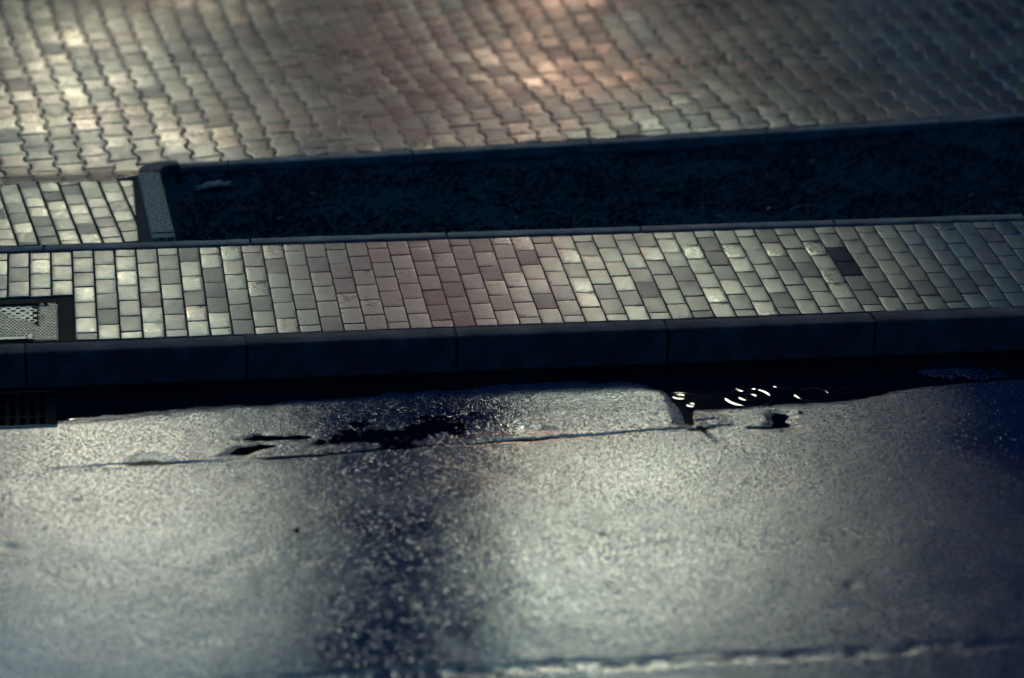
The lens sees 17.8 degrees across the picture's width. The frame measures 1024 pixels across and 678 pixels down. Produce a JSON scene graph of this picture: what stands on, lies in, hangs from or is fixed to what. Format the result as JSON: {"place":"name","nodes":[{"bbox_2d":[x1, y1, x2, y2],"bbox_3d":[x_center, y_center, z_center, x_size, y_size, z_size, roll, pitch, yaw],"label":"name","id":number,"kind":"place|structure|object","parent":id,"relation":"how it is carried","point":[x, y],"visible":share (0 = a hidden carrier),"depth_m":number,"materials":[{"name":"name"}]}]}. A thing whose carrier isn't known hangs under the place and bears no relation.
{"place":"outdoors","nodes":[
{"label":"outdoors","id":0,"kind":"place"},
{"bbox_2d":[0,181,151,248],"bbox_3d":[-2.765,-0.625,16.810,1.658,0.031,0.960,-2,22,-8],"label":"ramp pavement","id":1,"kind":"structure","parent":0,"point":[64,227],"depth_m":16.85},
{"bbox_2d":[0,367,1023,677],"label":"road","id":2,"kind":"structure","parent":0,"point":[636,531],"depth_m":13.75,"materials":[{"name":"grey asphalt"}]},
{"bbox_2d":[0,391,57,428],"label":"gutter grate","id":3,"kind":"object","parent":2,"relation":"in","point":[26,403],"visible":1,"depth_m":15.01,"materials":[{"name":"black metal"}]},
{"bbox_2d":[0,350,1023,466],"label":"puddle water","id":4,"kind":"structure","parent":2,"relation":"on","point":[690,388],"depth_m":15.32,"materials":[{"name":"black liquid"}]},
{"bbox_2d":[0,0,1023,185],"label":"interlocking pavement","id":5,"kind":"structure","parent":0,"point":[317,77],"depth_m":19.14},
{"bbox_2d":[138,160,179,177],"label":"corner edging stone","id":6,"kind":"object","parent":5,"relation":"on","point":[163,168],"visible":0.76,"depth_m":17.53,"materials":[{"name":"concrete"}]},
{"bbox_2d":[179,160,227,173],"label":"edging stone","id":7,"kind":"object","parent":5,"relation":"on","point":[219,166],"visible":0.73,"depth_m":17.60,"materials":[{"name":"concrete"}]},
{"bbox_2d":[227,150,412,170],"bbox_3d":[-1.040,-0.870,17.797,1.007,0.252,0.077,-4,22,-12],"label":"edging stone","id":8,"kind":"object","parent":5,"relation":"on","point":[371,158],"visible":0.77,"depth_m":17.74,"materials":[{"name":"concrete"}]},
{"bbox_2d":[412,140,590,162],"bbox_3d":[-0.059,-0.938,18.009,0.992,0.252,0.079,-4,22,-12],"label":"edging stone","id":9,"kind":"object","parent":5,"relation":"on","point":[512,151],"visible":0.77,"depth_m":17.95,"materials":[{"name":"concrete"}]},
{"bbox_2d":[589,130,766,152],"bbox_3d":[0.921,-1.009,18.229,1.010,0.252,0.079,-4,22,-13],"label":"edging stone","id":10,"kind":"object","parent":5,"relation":"on","point":[673,142],"visible":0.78,"depth_m":18.17,"materials":[{"name":"concrete"}]},
{"bbox_2d":[764,118,940,142],"bbox_3d":[1.918,-1.084,18.461,1.032,0.252,0.080,-4,22,-13],"label":"edging stone","id":11,"kind":"object","parent":5,"relation":"on","point":[777,135],"visible":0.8,"depth_m":18.38,"materials":[{"name":"concrete"}]},
{"bbox_2d":[939,113,1023,127],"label":"edging stone","id":12,"kind":"object","parent":5,"relation":"on","point":[1012,118],"visible":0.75,"depth_m":18.58,"materials":[{"name":"concrete"}]},
{"bbox_2d":[0,221,1023,386],"bbox_3d":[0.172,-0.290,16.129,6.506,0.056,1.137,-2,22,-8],"label":"block pavement","id":13,"kind":"structure","parent":0,"point":[662,276],"depth_m":16.10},
{"bbox_2d":[0,343,25,388],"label":"kerb stone","id":14,"kind":"object","parent":13,"relation":"on","point":[12,369],"visible":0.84,"depth_m":15.18,"materials":[{"name":"concrete"}]},
{"bbox_2d":[0,245,42,254],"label":"edging stone","id":15,"kind":"object","parent":13,"relation":"on","point":[20,249],"visible":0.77,"depth_m":16.32,"materials":[{"name":"concrete"}]},
{"bbox_2d":[0,297,73,343],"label":"drain cover","id":16,"kind":"object","parent":13,"relation":"on","point":[15,325],"visible":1,"depth_m":15.51,"materials":[{"name":"metal"}]},
{"bbox_2d":[26,336,245,387],"bbox_3d":[-1.758,0.189,15.341,1.016,0.362,0.126,-2,22,-8],"label":"kerb stone","id":17,"kind":"object","parent":13,"relation":"on","point":[57,364],"visible":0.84,"depth_m":15.26,"materials":[{"name":"concrete"}]},
{"bbox_2d":[44,239,249,253],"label":"edging stone","id":18,"kind":"object","parent":13,"relation":"on","point":[50,249],"visible":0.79,"depth_m":16.41,"materials":[{"name":"concrete"}]},
{"bbox_2d":[251,232,445,246],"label":"edging stone","id":19,"kind":"object","parent":13,"relation":"on","point":[386,238],"visible":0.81,"depth_m":16.55,"materials":[{"name":"concrete"}]},
{"bbox_2d":[245,328,454,378],"bbox_3d":[-0.762,0.150,15.474,0.984,0.362,0.126,-2,22,-8],"label":"kerb stone","id":20,"kind":"object","parent":13,"relation":"on","point":[319,354],"visible":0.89,"depth_m":15.39,"materials":[{"name":"concrete"}]},
{"bbox_2d":[447,226,639,238],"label":"edging stone","id":21,"kind":"object","parent":13,"relation":"on","point":[538,233],"visible":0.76,"depth_m":16.68,"materials":[{"name":"concrete"}]},
{"bbox_2d":[454,320,666,370],"bbox_3d":[0.229,0.113,15.608,1.006,0.362,0.125,-2,22,-8],"label":"kerb stone","id":22,"kind":"object","parent":13,"relation":"on","point":[559,345],"visible":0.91,"depth_m":15.52,"materials":[{"name":"concrete"}]},
{"bbox_2d":[640,220,834,233],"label":"edging stone","id":23,"kind":"object","parent":13,"relation":"on","point":[736,226],"visible":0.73,"depth_m":16.81,"materials":[{"name":"concrete"}]},
{"bbox_2d":[664,313,873,362],"bbox_3d":[1.229,0.078,15.743,1.002,0.362,0.126,-2,22,-8],"label":"kerb stone","id":24,"kind":"object","parent":13,"relation":"on","point":[769,337],"visible":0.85,"depth_m":15.66,"materials":[{"name":"concrete"}]},
{"bbox_2d":[834,214,1023,226],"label":"edging stone","id":25,"kind":"object","parent":13,"relation":"on","point":[925,220],"visible":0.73,"depth_m":16.95,"materials":[{"name":"concrete"}]},
{"bbox_2d":[870,307,1023,354],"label":"kerb stone","id":26,"kind":"object","parent":13,"relation":"on","point":[947,331],"visible":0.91,"depth_m":15.78,"materials":[{"name":"concrete"}]},
{"bbox_2d":[136,122,1023,241],"bbox_3d":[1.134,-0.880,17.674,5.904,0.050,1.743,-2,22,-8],"label":"grass","id":27,"kind":"structure","parent":0,"point":[630,154],"depth_m":17.45,"materials":[{"name":"plant"}]},
{"bbox_2d":[138,172,173,234],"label":"side edging stone","id":28,"kind":"object","parent":27,"relation":"on","point":[157,211],"visible":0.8,"depth_m":16.96,"materials":[{"name":"concrete"}]},
{"bbox_2d":[151,233,175,241],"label":"side edging stone","id":29,"kind":"object","parent":27,"relation":"on","point":[161,237],"visible":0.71,"depth_m":16.50,"materials":[{"name":"concrete"}]},
{"bbox_2d":[194,180,231,192],"bbox_3d":[-1.588,-0.811,17.347,0.214,0.049,0.080,-9,24,-24],"label":"bark piece","id":30,"kind":"object","parent":27,"relation":"on","point":[214,184],"visible":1,"depth_m":17.33,"materials":[{"name":"grey wood"}]}
]}

